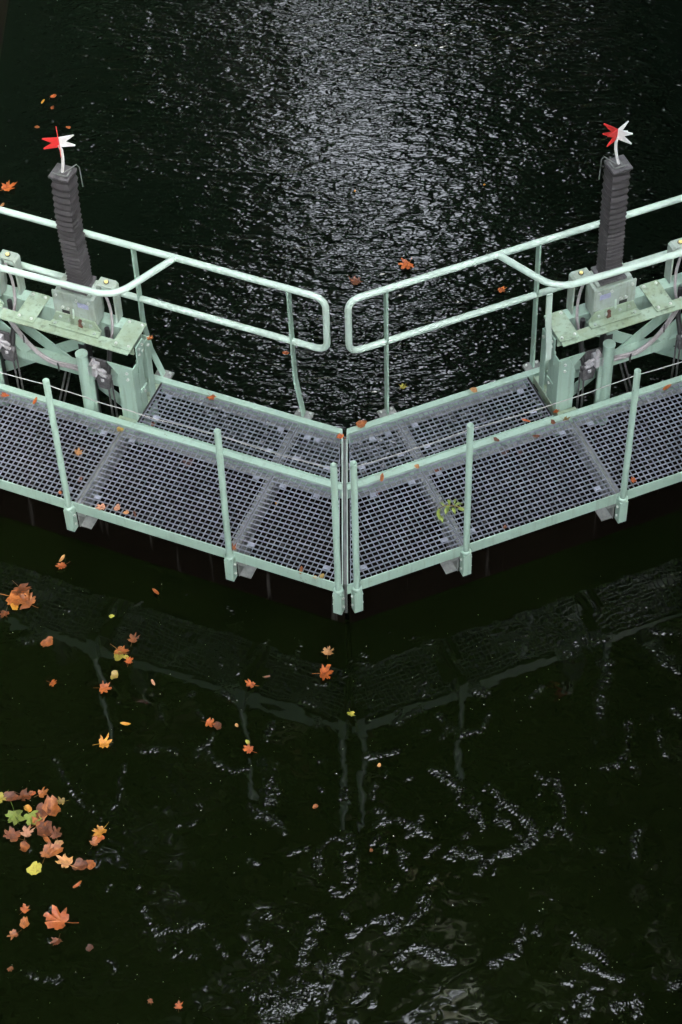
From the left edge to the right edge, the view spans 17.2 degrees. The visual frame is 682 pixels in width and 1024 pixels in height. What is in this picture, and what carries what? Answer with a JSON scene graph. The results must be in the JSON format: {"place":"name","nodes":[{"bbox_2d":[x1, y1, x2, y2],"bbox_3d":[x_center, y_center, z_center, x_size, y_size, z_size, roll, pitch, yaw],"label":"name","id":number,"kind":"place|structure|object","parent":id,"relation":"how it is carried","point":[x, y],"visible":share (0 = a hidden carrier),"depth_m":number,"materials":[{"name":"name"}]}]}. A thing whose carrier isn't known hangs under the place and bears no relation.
{"place":"outdoors","nodes":[
{"label":"outdoors","id":0,"kind":"place"},
{"bbox_2d":[0,510,681,1023],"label":"water","id":1,"kind":"structure","parent":0,"point":[530,788],"depth_m":13.00,"materials":[{"name":"black liquid"}]},
{"bbox_2d":[0,792,6,802],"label":"fallen leaf","id":2,"kind":"object","parent":1,"relation":"on","point":[1,796],"visible":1,"depth_m":13.00,"materials":[{"name":"yellow plant"}]},
{"bbox_2d":[0,609,9,617],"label":"fallen leaf","id":3,"kind":"object","parent":1,"relation":"on","point":[3,613],"visible":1,"depth_m":13.86,"materials":[{"name":"brown plant"}]},
{"bbox_2d":[4,791,17,800],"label":"fallen leaf","id":4,"kind":"object","parent":1,"relation":"on","point":[11,795],"visible":1,"depth_m":13.01,"materials":[{"name":"brown plant"}]},
{"bbox_2d":[3,826,23,841],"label":"fallen leaf","id":5,"kind":"object","parent":1,"relation":"on","point":[12,835],"visible":1,"depth_m":12.86,"materials":[{"name":"brown plant"}]},
{"bbox_2d":[7,929,20,939],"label":"fallen leaf","id":6,"kind":"object","parent":1,"relation":"on","point":[13,933],"visible":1,"depth_m":12.46,"materials":[{"name":"orange plant"}]},
{"bbox_2d":[10,603,17,609],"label":"fallen leaf","id":7,"kind":"object","parent":1,"relation":"on","point":[13,606],"visible":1,"depth_m":13.90,"materials":[{"name":"plant"}]},
{"bbox_2d":[5,801,23,825],"bbox_3d":[-1.873,1.730,12.954,0.109,0.017,0.168,-11,51,-7],"label":"fallen leaf","id":8,"kind":"object","parent":1,"relation":"on","point":[15,817],"visible":1,"depth_m":12.95,"materials":[{"name":"green plant"}]},
{"bbox_2d":[2,589,27,605],"bbox_3d":[-2.021,0.522,13.938,0.194,0.024,0.141,13,51,13],"label":"fallen leaf","id":9,"kind":"object","parent":1,"relation":"on","point":[12,597],"visible":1,"depth_m":13.94,"materials":[{"name":"orange plant"}]},
{"bbox_2d":[12,580,31,594],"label":"fallen leaf","id":10,"kind":"object","parent":1,"relation":"on","point":[22,587],"visible":1,"depth_m":13.99,"materials":[{"name":"brown plant"}]},
{"bbox_2d":[13,788,32,800],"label":"fallen leaf","id":11,"kind":"object","parent":1,"relation":"on","point":[23,795],"visible":1,"depth_m":13.01,"materials":[{"name":"brown plant"}]},
{"bbox_2d":[19,916,29,928],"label":"fallen leaf","id":12,"kind":"object","parent":1,"relation":"on","point":[24,923],"visible":1,"depth_m":12.51,"materials":[{"name":"orange plant"}]},
{"bbox_2d":[19,903,29,914],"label":"fallen leaf","id":13,"kind":"object","parent":1,"relation":"on","point":[24,909],"visible":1,"depth_m":12.56,"materials":[{"name":"orange plant"}]},
{"bbox_2d":[20,841,29,851],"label":"fallen leaf","id":14,"kind":"object","parent":1,"relation":"on","point":[25,846],"visible":1,"depth_m":12.80,"materials":[{"name":"orange plant"}]},
{"bbox_2d":[17,590,37,609],"bbox_3d":[-1.936,0.544,13.908,0.122,0.038,0.156,-13,52,-9],"label":"fallen leaf","id":15,"kind":"object","parent":1,"relation":"on","point":[28,602],"visible":1,"depth_m":13.92,"materials":[{"name":"brown plant"}]},
{"bbox_2d":[19,824,35,841],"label":"fallen leaf","id":16,"kind":"object","parent":1,"relation":"on","point":[26,832],"visible":1,"depth_m":12.87,"materials":[{"name":"brown plant"}]},
{"bbox_2d":[24,805,31,811],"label":"fallen leaf","id":17,"kind":"object","parent":1,"relation":"on","point":[28,808],"visible":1,"depth_m":12.98,"materials":[{"name":"orange plant"}]},
{"bbox_2d":[23,807,41,824],"bbox_3d":[-1.776,1.739,12.941,0.103,0.019,0.150,-25,55,-16],"label":"fallen leaf","id":18,"kind":"object","parent":1,"relation":"on","point":[28,818],"visible":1,"depth_m":12.94,"materials":[{"name":"green plant"}]},
{"bbox_2d":[26,861,41,874],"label":"fallen leaf","id":19,"kind":"object","parent":1,"relation":"on","point":[34,868],"visible":1,"depth_m":12.70,"materials":[{"name":"yellow plant"}]},
{"bbox_2d":[32,814,47,828],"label":"fallen leaf","id":20,"kind":"object","parent":1,"relation":"on","point":[37,822],"visible":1,"depth_m":12.92,"materials":[{"name":"brown plant"}]},
{"bbox_2d":[35,787,48,797],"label":"fallen leaf","id":21,"kind":"object","parent":1,"relation":"on","point":[42,793],"visible":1,"depth_m":13.04,"materials":[{"name":"orange plant"}]},
{"bbox_2d":[35,802,50,819],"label":"fallen leaf","id":22,"kind":"object","parent":1,"relation":"on","point":[42,812],"visible":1,"depth_m":12.96,"materials":[{"name":"brown plant"}]},
{"bbox_2d":[36,820,52,836],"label":"fallen leaf","id":23,"kind":"object","parent":1,"relation":"on","point":[45,830],"visible":1,"depth_m":12.88,"materials":[{"name":"brown plant"}]},
{"bbox_2d":[40,636,52,646],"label":"fallen leaf","id":24,"kind":"object","parent":1,"relation":"on","point":[47,641],"visible":1,"depth_m":13.72,"materials":[{"name":"orange plant"}]},
{"bbox_2d":[43,834,50,842],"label":"fallen leaf","id":25,"kind":"object","parent":1,"relation":"on","point":[46,839],"visible":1,"depth_m":12.83,"materials":[{"name":"orange plant"}]},
{"bbox_2d":[42,795,60,815],"bbox_3d":[-1.667,1.690,12.969,0.102,0.026,0.153,-16,52,-9],"label":"fallen leaf","id":26,"kind":"object","parent":1,"relation":"on","point":[51,803],"visible":1,"depth_m":12.98,"materials":[{"name":"brown plant"}]},
{"bbox_2d":[49,679,56,685],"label":"fallen leaf","id":27,"kind":"object","parent":1,"relation":"on","point":[52,683],"visible":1,"depth_m":13.51,"materials":[{"name":"orange plant"}]},
{"bbox_2d":[42,843,63,857],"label":"fallen leaf","id":28,"kind":"object","parent":1,"relation":"on","point":[58,848],"visible":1,"depth_m":12.78,"materials":[{"name":"orange plant"}]},
{"bbox_2d":[40,841,53,860],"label":"fallen leaf","id":29,"kind":"object","parent":28,"relation":"on","point":[48,850],"visible":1,"depth_m":12.77,"materials":[{"name":"orange plant"}]},
{"bbox_2d":[49,826,61,842],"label":"fallen leaf","id":30,"kind":"object","parent":1,"relation":"on","point":[55,833],"visible":1,"depth_m":12.86,"materials":[{"name":"brown plant"}]},
{"bbox_2d":[50,936,62,945],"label":"fallen leaf","id":31,"kind":"object","parent":1,"relation":"on","point":[55,941],"visible":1,"depth_m":12.43,"materials":[{"name":"brown plant"}]},
{"bbox_2d":[54,840,63,844],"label":"fallen leaf","id":32,"kind":"object","parent":1,"relation":"on","point":[61,842],"visible":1,"depth_m":12.82,"materials":[{"name":"plant"}]},
{"bbox_2d":[43,905,78,929],"bbox_3d":[-1.550,2.255,12.510,0.207,0.027,0.153,13,54,11],"label":"fallen leaf","id":33,"kind":"object","parent":1,"relation":"on","point":[56,920],"visible":1,"depth_m":12.52,"materials":[{"name":"orange plant"}]},
{"bbox_2d":[55,562,68,569],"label":"fallen leaf","id":34,"kind":"object","parent":1,"relation":"on","point":[61,565],"visible":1,"depth_m":14.09,"materials":[{"name":"orange plant"}]},
{"bbox_2d":[56,796,67,804],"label":"fallen leaf","id":35,"kind":"object","parent":1,"relation":"on","point":[60,801],"visible":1,"depth_m":13.00,"materials":[{"name":"plant"}]},
{"bbox_2d":[55,854,76,867],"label":"fallen leaf","id":36,"kind":"object","parent":1,"relation":"on","point":[64,860],"visible":1,"depth_m":12.73,"materials":[{"name":"plant"}]},
{"bbox_2d":[72,858,87,869],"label":"fallen leaf","id":37,"kind":"object","parent":1,"relation":"on","point":[80,864],"visible":1,"depth_m":12.71,"materials":[{"name":"brown plant"}]},
{"bbox_2d":[86,944,92,950],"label":"fallen leaf","id":38,"kind":"object","parent":1,"relation":"on","point":[89,947],"visible":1,"depth_m":12.39,"materials":[{"name":"brown plant"}]},
{"bbox_2d":[86,860,95,869],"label":"fallen leaf","id":39,"kind":"object","parent":1,"relation":"on","point":[91,864],"visible":1,"depth_m":12.71,"materials":[{"name":"orange plant"}]},
{"bbox_2d":[89,837,99,847],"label":"fallen leaf","id":40,"kind":"object","parent":1,"relation":"on","point":[94,842],"visible":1,"depth_m":12.80,"materials":[{"name":"orange plant"}]},
{"bbox_2d":[94,835,104,841],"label":"fallen leaf","id":41,"kind":"object","parent":1,"relation":"on","point":[101,838],"visible":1,"depth_m":12.82,"materials":[{"name":"orange plant"}]},
{"bbox_2d":[92,822,108,836],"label":"fallen leaf","id":42,"kind":"object","parent":1,"relation":"on","point":[99,831],"visible":1,"depth_m":12.85,"materials":[{"name":"orange plant"}]},
{"bbox_2d":[94,732,111,747],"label":"fallen leaf","id":43,"kind":"object","parent":1,"relation":"on","point":[105,742],"visible":1,"depth_m":13.23,"materials":[{"name":"orange plant"}]},
{"bbox_2d":[99,682,111,693],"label":"fallen leaf","id":44,"kind":"object","parent":1,"relation":"on","point":[104,687],"visible":1,"depth_m":13.48,"materials":[{"name":"orange plant"}]},
{"bbox_2d":[110,670,117,678],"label":"fallen leaf","id":45,"kind":"object","parent":1,"relation":"on","point":[114,674],"visible":1,"depth_m":13.54,"materials":[{"name":"yellow plant"}]},
{"bbox_2d":[114,651,122,660],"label":"fallen leaf","id":46,"kind":"object","parent":1,"relation":"on","point":[117,657],"visible":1,"depth_m":13.63,"materials":[{"name":"plant"}]},
{"bbox_2d":[111,644,128,654],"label":"fallen leaf","id":47,"kind":"object","parent":1,"relation":"on","point":[121,649],"visible":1,"depth_m":13.65,"materials":[{"name":"orange plant"}]},
{"bbox_2d":[124,657,132,663],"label":"fallen leaf","id":48,"kind":"object","parent":1,"relation":"on","point":[129,660],"visible":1,"depth_m":13.61,"materials":[{"name":"orange plant"}]},
{"bbox_2d":[127,633,139,643],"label":"fallen leaf","id":49,"kind":"object","parent":1,"relation":"on","point":[132,639],"visible":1,"depth_m":13.71,"materials":[{"name":"brown plant"}]},
{"bbox_2d":[174,1000,182,1010],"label":"fallen leaf","id":50,"kind":"object","parent":1,"relation":"on","point":[178,1006],"visible":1,"depth_m":12.16,"materials":[{"name":"orange plant"}]},
{"bbox_2d":[203,718,214,726],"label":"fallen leaf","id":51,"kind":"object","parent":1,"relation":"on","point":[209,722],"visible":1,"depth_m":13.31,"materials":[{"name":"orange plant"}]},
{"bbox_2d":[213,721,220,729],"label":"fallen leaf","id":52,"kind":"object","parent":1,"relation":"on","point":[217,725],"visible":1,"depth_m":13.30,"materials":[{"name":"brown plant"}]},
{"bbox_2d":[245,679,254,687],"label":"fallen leaf","id":53,"kind":"object","parent":1,"relation":"on","point":[251,684],"visible":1,"depth_m":13.48,"materials":[{"name":"orange plant"}]},
{"bbox_2d":[243,744,256,752],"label":"fallen leaf","id":54,"kind":"object","parent":1,"relation":"on","point":[248,748],"visible":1,"depth_m":13.19,"materials":[{"name":"orange plant"}]},
{"bbox_2d":[312,664,332,680],"bbox_3d":[-0.097,0.956,13.513,0.111,0.030,0.110,29,57,23],"label":"fallen leaf","id":55,"kind":"object","parent":1,"relation":"on","point":[325,672],"visible":1,"depth_m":13.52,"materials":[{"name":"orange plant"}]},
{"bbox_2d":[322,646,333,658],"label":"fallen leaf","id":56,"kind":"object","parent":1,"relation":"on","point":[327,651],"visible":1,"depth_m":13.62,"materials":[{"name":"orange plant"}]},
{"bbox_2d":[12,0,678,1023],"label":"floating specks","id":57,"kind":"object","parent":1,"relation":"on","point":[374,716],"visible":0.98,"depth_m":13.21,"materials":[{"name":"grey plant"}]},
{"bbox_2d":[347,709,355,716],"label":"fallen leaf","id":58,"kind":"object","parent":1,"relation":"on","point":[351,714],"visible":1,"depth_m":13.32,"materials":[{"name":"yellow plant"}]},
{"bbox_2d":[0,0,681,597],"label":"water","id":59,"kind":"structure","parent":0,"point":[206,130],"depth_m":16.63,"materials":[{"name":"black liquid"}]},
{"bbox_2d":[0,180,16,190],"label":"fallen leaf","id":60,"kind":"object","parent":59,"relation":"on","point":[7,186],"visible":1,"depth_m":16.58,"materials":[{"name":"orange plant"}]},
{"bbox_2d":[348,275,362,286],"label":"fallen leaf","id":61,"kind":"object","parent":59,"relation":"on","point":[354,281],"visible":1,"depth_m":15.89,"materials":[{"name":"brown plant"}]},
{"bbox_2d":[398,257,413,268],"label":"fallen leaf","id":62,"kind":"object","parent":59,"relation":"on","point":[406,264],"visible":1,"depth_m":15.95,"materials":[{"name":"orange plant"}]},
{"bbox_2d":[498,286,506,292],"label":"fallen leaf","id":63,"kind":"object","parent":59,"relation":"on","point":[501,289],"visible":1,"depth_m":15.80,"materials":[{"name":"orange plant"}]},
{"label":"lock wall","id":64,"kind":"object","parent":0,"visible":0},
{"bbox_2d":[344,121,681,622],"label":"lock gate","id":65,"kind":"structure","parent":64,"relation":"attached to","point":[560,484],"depth_m":13.61,"materials":[{"name":"metal"}]},
{"bbox_2d":[356,420,366,427],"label":"fallen leaf","id":66,"kind":"object","parent":65,"relation":"on","point":[360,424],"visible":1,"depth_m":13.75,"materials":[{"name":"orange plant"}]},
{"bbox_2d":[436,499,463,522],"bbox_3d":[0.633,-0.015,13.303,0.186,0.047,0.141,-27,55,-19],"label":"leafy twig","id":67,"kind":"object","parent":65,"relation":"on","point":[446,510],"visible":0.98,"depth_m":13.30,"materials":[{"name":"green plant"}]},
{"bbox_2d":[469,387,476,392],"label":"fallen leaf","id":68,"kind":"object","parent":65,"relation":"on","point":[473,389],"visible":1,"depth_m":13.89,"materials":[{"name":"plant"}]},
{"label":"ground","id":69,"kind":"structure","parent":0,"visible":0},
{"bbox_2d":[0,0,8,56],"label":"lock wall","id":70,"kind":"structure","parent":69,"relation":"on","point":[3,8],"depth_m":17.66,"materials":[{"name":"stone"}]},
{"bbox_2d":[0,128,345,622],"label":"lock gate","id":71,"kind":"structure","parent":70,"relation":"attached to","point":[205,510],"depth_m":13.64,"materials":[{"name":"metal"}]},
{"bbox_2d":[73,448,81,455],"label":"fallen leaf","id":72,"kind":"object","parent":71,"relation":"on","point":[77,451],"visible":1,"depth_m":13.66,"materials":[{"name":"orange plant"}]},
{"bbox_2d":[96,503,109,509],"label":"fallen leaf","id":73,"kind":"object","parent":71,"relation":"on","point":[101,506],"visible":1,"depth_m":13.38,"materials":[{"name":"orange plant"}]},
{"bbox_2d":[113,504,119,510],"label":"fallen leaf","id":74,"kind":"object","parent":71,"relation":"on","point":[116,507],"visible":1,"depth_m":13.37,"materials":[{"name":"orange plant"}]},
{"bbox_2d":[182,454,191,467],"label":"fallen leaf","id":75,"kind":"object","parent":71,"relation":"on","point":[188,463],"visible":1,"depth_m":13.64,"materials":[{"name":"brown plant"}]},
{"bbox_2d":[207,394,215,399],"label":"fallen leaf","id":76,"kind":"object","parent":71,"relation":"on","point":[212,396],"visible":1,"depth_m":13.90,"materials":[{"name":"orange plant"}]},
{"bbox_2d":[337,433,343,438],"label":"fallen leaf","id":77,"kind":"object","parent":71,"relation":"on","point":[340,436],"visible":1,"depth_m":13.71,"materials":[{"name":"orange plant"}]}
]}

